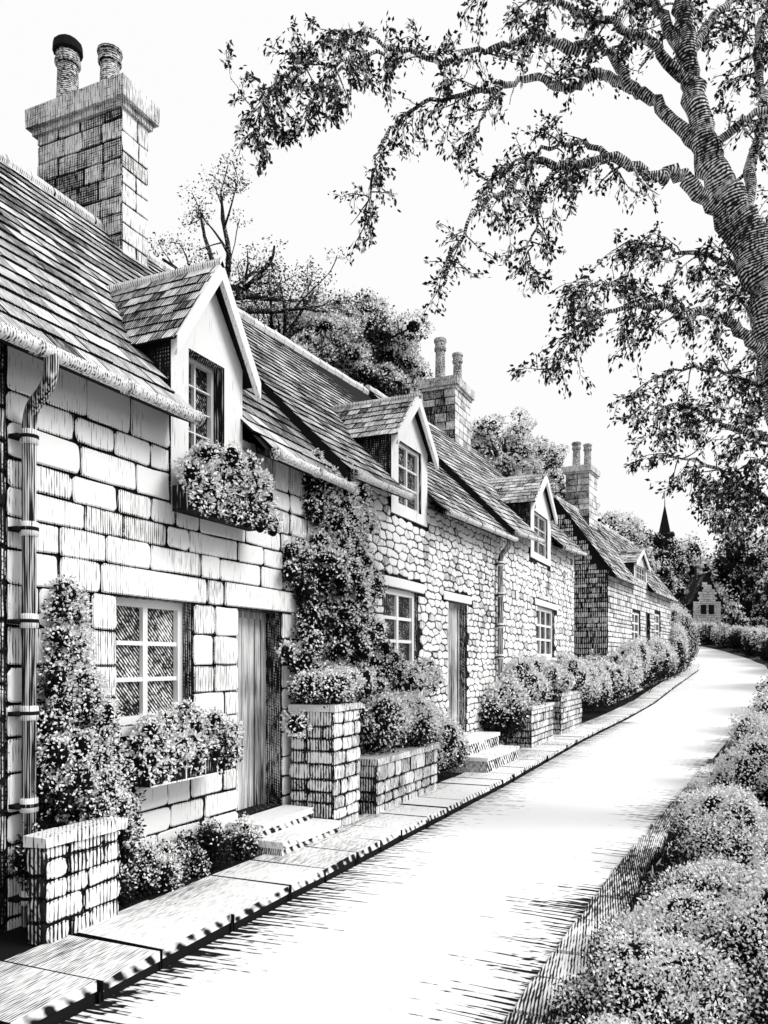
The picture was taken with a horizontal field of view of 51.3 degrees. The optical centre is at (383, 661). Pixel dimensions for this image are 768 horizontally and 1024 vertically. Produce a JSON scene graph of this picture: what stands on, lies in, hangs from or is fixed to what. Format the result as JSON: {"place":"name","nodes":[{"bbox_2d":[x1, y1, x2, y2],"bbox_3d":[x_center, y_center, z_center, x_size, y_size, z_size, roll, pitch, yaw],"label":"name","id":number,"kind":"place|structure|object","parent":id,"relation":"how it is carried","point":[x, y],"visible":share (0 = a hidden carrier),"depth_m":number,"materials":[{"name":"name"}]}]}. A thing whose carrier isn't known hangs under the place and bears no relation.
{"place":"outdoors","nodes":[
{"label":"outdoors","id":0,"kind":"place"},
{"bbox_2d":[0,669,678,960],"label":"soil","id":1,"kind":"structure","parent":0,"point":[13,942],"depth_m":6.22,"materials":[{"name":"black soil"}]},
{"bbox_2d":[115,811,264,908],"bbox_3d":[-1.692,1.604,6.611,0.539,0.555,2.076,0,0,24],"label":"flowering bush","id":2,"kind":"object","parent":1,"relation":"on","point":[160,869],"visible":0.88,"depth_m":6.66,"materials":[{"name":"grey plant"}]},
{"bbox_2d":[428,704,464,776],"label":"flowering bush","id":3,"kind":"object","parent":1,"relation":"on","point":[447,739],"visible":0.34,"depth_m":11.48,"materials":[{"name":"grey plant"}]},
{"bbox_2d":[437,723,470,776],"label":"flowering bush","id":4,"kind":"object","parent":1,"relation":"on","point":[459,758],"visible":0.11,"depth_m":12.22,"materials":[{"name":"grey plant"}]},
{"bbox_2d":[478,669,531,744],"bbox_3d":[2.320,0.910,15.454,1.056,1.547,1.689,0,0,24],"label":"flowering bush","id":5,"kind":"object","parent":1,"relation":"on","point":[505,705],"visible":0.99,"depth_m":15.16,"materials":[{"name":"grey plant"}]},
{"bbox_2d":[583,659,613,712],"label":"flowering bush","id":6,"kind":"object","parent":1,"relation":"on","point":[606,681],"visible":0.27,"depth_m":24.61,"materials":[{"name":"grey plant"}]},
{"bbox_2d":[605,649,643,705],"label":"flowering bush","id":7,"kind":"object","parent":1,"relation":"on","point":[633,672],"visible":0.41,"depth_m":29.06,"materials":[{"name":"white plant"}]},
{"bbox_2d":[618,633,652,696],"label":"flowering bush","id":8,"kind":"object","parent":1,"relation":"on","point":[639,650],"visible":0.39,"depth_m":31.01,"materials":[{"name":"grey plant"}]},
{"bbox_2d":[670,601,687,623],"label":"flowering bush","id":9,"kind":"object","parent":1,"relation":"on","point":[674,609],"visible":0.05,"depth_m":49.28,"materials":[{"name":"grey plant"}]},
{"bbox_2d":[0,660,698,1023],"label":"pavement","id":10,"kind":"structure","parent":0,"point":[68,976],"depth_m":5.88,"materials":[{"name":"white stone"}]},
{"bbox_2d":[571,655,603,711],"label":"flowering bush","id":11,"kind":"object","parent":10,"relation":"on","point":[589,697],"visible":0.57,"depth_m":22.68,"materials":[{"name":"grey plant"}]},
{"bbox_2d":[641,645,660,692],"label":"flowering bush","id":12,"kind":"object","parent":10,"relation":"on","point":[655,669],"visible":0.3,"depth_m":33.56,"materials":[{"name":"grey plant"}]},
{"bbox_2d":[647,632,673,685],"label":"flowering bush","id":13,"kind":"object","parent":10,"relation":"on","point":[657,645],"visible":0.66,"depth_m":35.79,"materials":[{"name":"grey plant"}]},
{"bbox_2d":[660,643,679,679],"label":"flowering bush","id":14,"kind":"object","parent":10,"relation":"on","point":[676,661],"visible":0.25,"depth_m":38.85,"materials":[{"name":"grey plant"}]},
{"bbox_2d":[0,0,767,623],"label":"sky","id":15,"kind":"structure","parent":0,"point":[169,48],"materials":[{"name":"white"}]},
{"bbox_2d":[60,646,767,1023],"bbox_3d":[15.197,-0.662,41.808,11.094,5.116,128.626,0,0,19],"label":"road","id":16,"kind":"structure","parent":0,"point":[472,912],"depth_m":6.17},
{"bbox_2d":[103,626,767,1023],"bbox_3d":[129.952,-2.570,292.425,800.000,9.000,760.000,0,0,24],"label":"ground","id":17,"kind":"structure","parent":0,"point":[741,654],"depth_m":51.12,"materials":[{"name":"soil"}]},
{"bbox_2d":[23,817,127,945],"bbox_3d":[-2.044,1.498,5.347,0.210,0.805,0.728,0,0,24],"label":"stone planter","id":18,"kind":"object","parent":17,"relation":"on","point":[73,885],"visible":0.99,"depth_m":5.21,"materials":[{"name":"white stone"}]},
{"bbox_2d":[0,34,356,933],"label":"stone cottage","id":19,"kind":"structure","parent":17,"relation":"on","point":[128,376],"depth_m":7.01,"materials":[{"name":"stone"}]},
{"bbox_2d":[0,575,146,889],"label":"climbing plant","id":20,"kind":"object","parent":19,"relation":"attached to","point":[88,770],"visible":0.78,"depth_m":5.63,"materials":[{"name":"grey plant"}]},
{"bbox_2d":[113,597,181,736],"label":"window","id":21,"kind":"structure","parent":19,"relation":"in","point":[148,665],"depth_m":6.80,"materials":[{"name":"white glass"}]},
{"bbox_2d":[121,697,245,787],"bbox_3d":[-1.670,0.643,6.666,0.503,0.692,1.436,0,0,24],"label":"flower box","id":22,"kind":"object","parent":19,"relation":"attached to","point":[181,742],"visible":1,"depth_m":6.48,"materials":[{"name":"grey plant"}]},
{"bbox_2d":[189,357,213,453],"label":"window","id":23,"kind":"structure","parent":19,"relation":"in","point":[201,378],"depth_m":7.54,"materials":[{"name":"white glass"}]},
{"bbox_2d":[172,437,283,536],"bbox_3d":[-1.392,-1.592,7.264,0.488,0.776,1.479,0,0,24],"label":"flower box","id":24,"kind":"object","parent":19,"relation":"attached to","point":[231,488],"visible":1,"depth_m":7.07,"materials":[{"name":"grey plant"}]},
{"bbox_2d":[236,610,265,810],"bbox_3d":[-1.483,0.505,8.286,0.080,2.050,0.820,0,0,24],"label":"door","id":25,"kind":"structure","parent":19,"relation":"in","point":[251,636],"depth_m":8.45,"materials":[{"name":"grey wood"}]},
{"bbox_2d":[148,148,363,328],"bbox_3d":[-3.619,-5.808,22.210,5.648,15.836,6.225,0,0,42],"label":"branching tree","id":26,"kind":"object","parent":17,"relation":"on","point":[241,292],"visible":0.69,"depth_m":21.55,"materials":[{"name":"black plant"}]},
{"bbox_2d":[228,805,339,863],"bbox_3d":[-0.980,1.703,7.942,0.647,0.354,1.146,0,0,24],"label":"doorstep","id":27,"kind":"object","parent":17,"relation":"on","point":[286,829],"visible":0.73,"depth_m":7.81,"materials":[{"name":"white stone"}]},
{"bbox_2d":[253,314,324,357],"bbox_3d":[-3.698,-4.470,26.363,3.575,13.340,3.371,0,0,-2],"label":"leafy tree","id":28,"kind":"object","parent":17,"relation":"on","point":[306,337],"visible":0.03,"depth_m":25.80,"materials":[{"name":"grey plant"}]},
{"bbox_2d":[237,255,348,363],"bbox_3d":[-3.570,-5.062,25.378,5.923,14.343,6.018,0,0,24],"label":"branching tree","id":29,"kind":"object","parent":17,"relation":"on","point":[290,329],"visible":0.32,"depth_m":23.53,"materials":[{"name":"black plant"}]},
{"bbox_2d":[297,341,320,355],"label":"leafy tree","id":30,"kind":"object","parent":17,"relation":"on","point":[305,348],"depth_m":24.51,"materials":[{"name":"grey plant"}]},
{"bbox_2d":[255,285,376,385],"bbox_3d":[-2.407,-5.397,27.904,4.116,15.194,4.490,0,0,24],"label":"leafy tree","id":31,"kind":"object","parent":17,"relation":"on","point":[354,335],"visible":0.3,"depth_m":26.68,"materials":[{"name":"grey plant"}]},
{"bbox_2d":[288,702,362,828],"bbox_3d":[-0.632,1.177,8.773,0.570,1.446,0.681,0,0,24],"label":"stone planter","id":32,"kind":"object","parent":17,"relation":"on","point":[324,770],"visible":0.92,"depth_m":8.52,"materials":[{"name":"white stone"}]},
{"bbox_2d":[287,660,367,708],"bbox_3d":[-0.625,0.304,8.721,0.886,0.657,1.333,0,0,24],"label":"flowering bush","id":33,"kind":"object","parent":32,"relation":"in","point":[337,687],"visible":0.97,"depth_m":8.39,"materials":[{"name":"grey plant"}]},
{"bbox_2d":[147,252,518,770],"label":"stone cottage","id":34,"kind":"structure","parent":17,"relation":"on","point":[438,555],"depth_m":12.44,"materials":[{"name":"stone"}]},
{"bbox_2d":[274,448,403,741],"bbox_3d":[-0.407,-0.798,9.407,0.871,3.321,2.933,0,0,24],"label":"climbing plant","id":35,"kind":"object","parent":34,"relation":"attached to","point":[339,562],"visible":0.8,"depth_m":9.08,"materials":[{"name":"grey plant"}]},
{"bbox_2d":[384,587,413,663],"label":"window","id":36,"kind":"structure","parent":34,"relation":"in","point":[398,604],"depth_m":11.88,"materials":[{"name":"white glass"}]},
{"bbox_2d":[399,442,418,513],"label":"window","id":37,"kind":"structure","parent":34,"relation":"in","point":[408,459],"depth_m":12.07,"materials":[{"name":"white glass"}]},
{"bbox_2d":[391,655,444,693],"bbox_3d":[0.502,0.194,11.524,0.456,0.588,1.464,0,0,24],"label":"flower box","id":38,"kind":"object","parent":34,"relation":"attached to","point":[423,676],"visible":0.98,"depth_m":11.25,"materials":[{"name":"grey plant"}]},
{"bbox_2d":[447,603,458,727],"bbox_3d":[1.122,0.120,14.001,0.080,2.280,1.000,0,0,24],"label":"door","id":39,"kind":"structure","parent":34,"relation":"in","point":[453,611],"depth_m":14.22,"materials":[{"name":"grey wood"}]},
{"bbox_2d":[329,356,415,396],"bbox_3d":[-1.307,-4.546,29.515,4.511,13.492,4.579,0,0,-22],"label":"leafy tree","id":40,"kind":"object","parent":17,"relation":"on","point":[378,382],"visible":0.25,"depth_m":28.34,"materials":[{"name":"grey plant"}]},
{"bbox_2d":[318,287,434,395],"bbox_3d":[-0.691,-5.746,29.884,5.256,15.891,4.725,0,0,-12],"label":"leafy tree","id":41,"kind":"object","parent":17,"relation":"on","point":[374,325],"visible":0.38,"depth_m":29.06,"materials":[{"name":"grey plant"}]},
{"bbox_2d":[345,295,423,392],"bbox_3d":[-0.810,-5.880,31.713,5.268,16.160,4.679,0,0,24],"label":"leafy tree","id":42,"kind":"object","parent":17,"relation":"on","point":[386,351],"visible":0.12,"depth_m":30.31,"materials":[{"name":"black plant"}]},
{"bbox_2d":[357,742,439,814],"bbox_3d":[0.085,1.517,10.336,0.611,0.766,2.120,0,0,24],"label":"stone planter","id":43,"kind":"object","parent":17,"relation":"on","point":[396,778],"visible":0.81,"depth_m":9.84,"materials":[{"name":"white stone"}]},
{"bbox_2d":[354,687,414,755],"bbox_3d":[-0.132,0.841,9.930,0.946,1.076,1.374,0,0,24],"label":"flowering bush","id":44,"kind":"object","parent":43,"relation":"in","point":[389,722],"visible":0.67,"depth_m":9.63,"materials":[{"name":"grey plant"}]},
{"bbox_2d":[384,687,441,747],"bbox_3d":[0.332,0.843,10.867,0.880,1.011,1.433,0,0,24],"label":"flowering bush","id":45,"kind":"object","parent":43,"relation":"in","point":[425,721],"visible":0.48,"depth_m":10.66,"materials":[{"name":"grey plant"}]},
{"bbox_2d":[391,353,432,403],"bbox_3d":[0.522,-5.341,33.078,4.427,15.081,4.407,0,0,24],"label":"leafy tree","id":46,"kind":"object","parent":17,"relation":"on","point":[424,375],"visible":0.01,"depth_m":33.19,"materials":[{"name":"grey plant"}]},
{"bbox_2d":[364,337,587,744],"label":"stone cottage","id":47,"kind":"structure","parent":17,"relation":"on","point":[538,591],"depth_m":19.96,"materials":[{"name":"stone"}]},
{"bbox_2d":[534,512,545,557],"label":"window","id":48,"kind":"structure","parent":47,"relation":"in","point":[539,522],"depth_m":19.98,"materials":[{"name":"white glass"}]},
{"bbox_2d":[536,607,556,659],"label":"window","id":49,"kind":"structure","parent":47,"relation":"in","point":[544,616],"depth_m":20.55,"materials":[{"name":"white glass"}]},
{"bbox_2d":[446,731,519,772],"bbox_3d":[1.700,1.588,13.800,0.788,0.584,2.023,0,0,24],"label":"doorstep","id":50,"kind":"object","parent":17,"relation":"on","point":[488,753],"visible":0.66,"depth_m":13.44,"materials":[{"name":"white stone"}]},
{"bbox_2d":[218,0,767,560],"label":"overhanging tree","id":51,"kind":"object","parent":17,"relation":"on","point":[724,196],"visible":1,"depth_m":8.89,"materials":[{"name":"black plant"}]},
{"bbox_2d":[470,406,544,477],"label":"leafy tree","id":52,"kind":"object","parent":17,"relation":"on","point":[518,440],"visible":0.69,"depth_m":43.48,"materials":[{"name":"grey plant"}]},
{"bbox_2d":[508,465,532,476],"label":"stone cottage","id":53,"kind":"structure","parent":17,"relation":"on","point":[519,468],"depth_m":39.50,"materials":[{"name":"stone"}]},
{"bbox_2d":[507,702,554,748],"bbox_3d":[3.218,1.412,17.438,0.570,0.976,2.140,0,0,24],"label":"stone planter","id":54,"kind":"object","parent":17,"relation":"on","point":[539,725],"visible":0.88,"depth_m":16.80,"materials":[{"name":"white stone"}]},
{"bbox_2d":[503,652,552,706],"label":"flowering bush","id":55,"kind":"object","parent":54,"relation":"in","point":[535,683],"visible":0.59,"depth_m":16.60,"materials":[{"name":"grey plant"}]},
{"bbox_2d":[524,651,563,701],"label":"flowering bush","id":56,"kind":"object","parent":54,"relation":"in","point":[552,674],"visible":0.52,"depth_m":18.12,"materials":[{"name":"grey plant"}]},
{"bbox_2d":[509,435,570,495],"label":"leafy tree","id":57,"kind":"object","parent":17,"relation":"on","point":[552,464],"visible":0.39,"depth_m":46.60,"materials":[{"name":"grey plant"}]},
{"bbox_2d":[542,690,582,734],"bbox_3d":[4.643,1.337,20.704,0.522,1.126,2.870,0,0,24],"label":"stone planter","id":58,"kind":"object","parent":17,"relation":"on","point":[567,714],"visible":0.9,"depth_m":20.03,"materials":[{"name":"white stone"}]},
{"bbox_2d":[549,663,576,699],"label":"flowering bush","id":59,"kind":"object","parent":58,"relation":"in","point":[567,678],"visible":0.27,"depth_m":19.54,"materials":[{"name":"grey plant"}]},
{"bbox_2d":[554,648,591,693],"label":"flowering bush","id":60,"kind":"object","parent":58,"relation":"in","point":[577,668],"visible":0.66,"depth_m":20.99,"materials":[{"name":"grey plant"}]},
{"bbox_2d":[549,478,599,508],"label":"leafy tree","id":61,"kind":"object","parent":17,"relation":"on","point":[563,496],"visible":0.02,"depth_m":51.60,"materials":[{"name":"grey plant"}]},
{"bbox_2d":[525,1008,654,1023],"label":"flowering bush","id":62,"kind":"object","parent":17,"relation":"on","point":[610,1019],"visible":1,"depth_m":3.59,"materials":[{"name":"grey plant"}]},
{"bbox_2d":[583,649,627,712],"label":"flowering bush","id":63,"kind":"object","parent":17,"relation":"on","point":[618,677],"visible":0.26,"depth_m":27.23,"materials":[{"name":"grey plant"}]},
{"bbox_2d":[502,759,717,1023],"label":"kerb","id":64,"kind":"structure","parent":17,"relation":"on","point":[561,962],"depth_m":5.81,"materials":[{"name":"grey stone"}]},
{"bbox_2d":[551,441,678,704],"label":"stone cottage","id":65,"kind":"structure","parent":17,"relation":"on","point":[622,592],"depth_m":32.37,"materials":[{"name":"stone"}]},
{"bbox_2d":[632,612,638,642],"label":"window","id":66,"kind":"structure","parent":65,"relation":"in","point":[635,616],"depth_m":34.71,"materials":[{"name":"white glass"}]},
{"bbox_2d":[636,566,644,581],"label":"window","id":67,"kind":"structure","parent":65,"relation":"in","point":[640,572],"depth_m":35.48,"materials":[{"name":"white glass"}]},
{"bbox_2d":[645,614,646,643],"bbox_3d":[11.891,-1.250,36.612,0.080,1.900,1.000,0,0,29],"label":"door","id":68,"kind":"structure","parent":65,"relation":"in","point":[646,614],"depth_m":36.97,"materials":[{"name":"grey wood"}]},
{"bbox_2d":[654,613,661,641],"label":"window","id":69,"kind":"structure","parent":65,"relation":"in","point":[656,616],"depth_m":39.04,"materials":[{"name":"white glass"}]},
{"bbox_2d":[597,509,646,548],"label":"leafy tree","id":70,"kind":"object","parent":17,"relation":"on","point":[636,524],"visible":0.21,"depth_m":57.76,"materials":[{"name":"grey plant"}]},
{"bbox_2d":[623,533,660,571],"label":"leafy tree","id":71,"kind":"object","parent":17,"relation":"on","point":[649,552],"visible":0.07,"depth_m":62.31,"materials":[{"name":"grey plant"}]},
{"bbox_2d":[626,529,678,583],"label":"leafy tree","id":72,"kind":"object","parent":17,"relation":"on","point":[667,564],"visible":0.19,"depth_m":74.02,"materials":[{"name":"black plant"}]},
{"bbox_2d":[542,923,767,1023],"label":"flowering bush","id":73,"kind":"object","parent":17,"relation":"on","point":[645,980],"visible":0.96,"depth_m":3.94,"materials":[{"name":"grey plant"}]},
{"bbox_2d":[581,881,737,968],"bbox_3d":[1.877,1.684,4.925,1.288,0.585,1.272,0,0,24],"label":"flowering bush","id":74,"kind":"object","parent":17,"relation":"on","point":[680,913],"visible":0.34,"depth_m":4.94,"materials":[{"name":"grey plant"}]},
{"bbox_2d":[654,498,674,602],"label":"church tower","id":75,"kind":"structure","parent":17,"relation":"on","point":[664,529],"depth_m":93.17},
{"bbox_2d":[645,532,685,596],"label":"leafy tree","id":76,"kind":"object","parent":17,"relation":"on","point":[672,585],"visible":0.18,"depth_m":84.65,"materials":[{"name":"grey plant"}]},
{"bbox_2d":[654,543,689,605],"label":"leafy tree","id":77,"kind":"object","parent":17,"relation":"on","point":[682,565],"visible":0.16,"depth_m":102.69,"materials":[{"name":"black plant"}]},
{"bbox_2d":[669,620,690,675],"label":"flowering bush","id":78,"kind":"object","parent":17,"relation":"on","point":[679,641],"visible":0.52,"depth_m":41.28,"materials":[{"name":"grey plant"}]},
{"bbox_2d":[670,605,700,670],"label":"flowering bush","id":79,"kind":"object","parent":17,"relation":"on","point":[685,620],"visible":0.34,"depth_m":45.38,"materials":[{"name":"grey plant"}]},
{"bbox_2d":[630,853,752,909],"bbox_3d":[2.373,1.722,5.987,0.995,0.486,1.284,0,0,24],"label":"flowering bush","id":80,"kind":"object","parent":17,"relation":"on","point":[708,874],"visible":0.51,"depth_m":5.94,"materials":[{"name":"white plant"}]},
{"bbox_2d":[677,559,722,626],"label":"stone cottage","id":81,"kind":"structure","parent":17,"relation":"on","point":[703,602],"depth_m":103.24,"materials":[{"name":"grey stone"}]},
{"bbox_2d":[701,605,713,613],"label":"gable window","id":82,"kind":"structure","parent":81,"relation":"in","point":[703,607],"depth_m":103.15,"materials":[{"name":"black glass"}]},
{"bbox_2d":[697,621,717,644],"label":"hedge","id":83,"kind":"object","parent":17,"relation":"on","point":[704,629],"visible":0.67,"depth_m":77.76,"materials":[{"name":"grey plant"}]},
{"bbox_2d":[650,531,767,625],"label":"woodland","id":84,"kind":"object","parent":17,"relation":"on","point":[725,576],"visible":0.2,"depth_m":145.19,"materials":[{"name":"black plant"}]},
{"bbox_2d":[662,778,767,874],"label":"flowering bush","id":85,"kind":"object","parent":17,"relation":"on","point":[728,823],"visible":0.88,"depth_m":6.99,"materials":[{"name":"grey plant"}]},
{"bbox_2d":[710,623,730,647],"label":"hedge","id":86,"kind":"object","parent":17,"relation":"on","point":[717,635],"visible":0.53,"depth_m":72.14,"materials":[{"name":"grey plant"}]},
{"bbox_2d":[696,863,767,1023],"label":"flowering bush","id":87,"kind":"object","parent":17,"relation":"on","point":[743,931],"visible":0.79,"depth_m":4.21,"materials":[{"name":"grey plant"}]},
{"bbox_2d":[700,725,767,808],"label":"flowering bush","id":88,"kind":"object","parent":17,"relation":"on","point":[746,766],"visible":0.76,"depth_m":9.88,"materials":[{"name":"grey plant"}]},
{"bbox_2d":[722,602,749,626],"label":"leafy tree","id":89,"kind":"object","parent":17,"relation":"on","point":[733,617],"visible":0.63,"depth_m":94.45,"materials":[{"name":"grey plant"}]},
{"bbox_2d":[723,624,751,651],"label":"hedge","id":90,"kind":"object","parent":17,"relation":"on","point":[733,638],"visible":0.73,"depth_m":66.25,"materials":[{"name":"black plant"}]},
{"bbox_2d":[725,703,767,755],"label":"flowering bush","id":91,"kind":"object","parent":17,"relation":"on","point":[743,727],"visible":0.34,"depth_m":12.17,"materials":[{"name":"grey plant"}]},
{"bbox_2d":[729,687,767,743],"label":"flowering bush","id":92,"kind":"object","parent":17,"relation":"on","point":[761,706],"visible":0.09,"depth_m":14.43,"materials":[{"name":"white plant"}]},
{"bbox_2d":[733,852,767,905],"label":"flowering bush","id":93,"kind":"object","parent":17,"relation":"on","point":[756,866],"visible":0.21,"depth_m":5.60,"materials":[{"name":"grey plant"}]},
{"bbox_2d":[739,543,767,614],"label":"leafy tree","id":94,"kind":"object","parent":17,"relation":"on","point":[755,556],"visible":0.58,"depth_m":100.98,"materials":[{"name":"black plant"}]},
{"bbox_2d":[740,625,767,656],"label":"hedge","id":95,"kind":"object","parent":17,"relation":"on","point":[749,637],"visible":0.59,"depth_m":60.03,"materials":[{"name":"grey plant"}]},
{"bbox_2d":[748,567,767,627],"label":"leafy tree","id":96,"kind":"object","parent":17,"relation":"on","point":[757,614],"visible":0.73,"depth_m":72.91,"materials":[{"name":"black plant"}]},
{"bbox_2d":[748,557,767,607],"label":"leafy tree","id":97,"kind":"object","parent":17,"relation":"on","point":[764,564],"visible":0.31,"depth_m":87.05,"materials":[{"name":"black plant"}]},
{"bbox_2d":[750,670,767,709],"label":"flowering bush","id":98,"kind":"object","parent":17,"relation":"on","point":[761,686],"visible":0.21,"depth_m":21.28,"materials":[{"name":"white plant"}]},
{"bbox_2d":[752,679,767,710],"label":"flowering bush","id":99,"kind":"object","parent":17,"relation":"on","point":[765,691],"visible":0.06,"depth_m":16.96,"materials":[{"name":"white plant"}]},
{"bbox_2d":[755,629,767,660],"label":"hedge","id":100,"kind":"object","parent":17,"relation":"on","point":[762,648],"visible":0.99,"depth_m":55.27,"materials":[{"name":"grey plant"}]},
{"bbox_2d":[762,577,767,628],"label":"leafy tree","id":101,"kind":"object","parent":17,"relation":"on","point":[766,604],"visible":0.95,"depth_m":63.22,"materials":[{"name":"black plant"}]},
{"bbox_2d":[552,745,762,1023],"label":"grass","id":102,"kind":"structure","parent":0,"point":[661,855],"depth_m":7.50,"materials":[{"name":"grey plant"}]}
]}

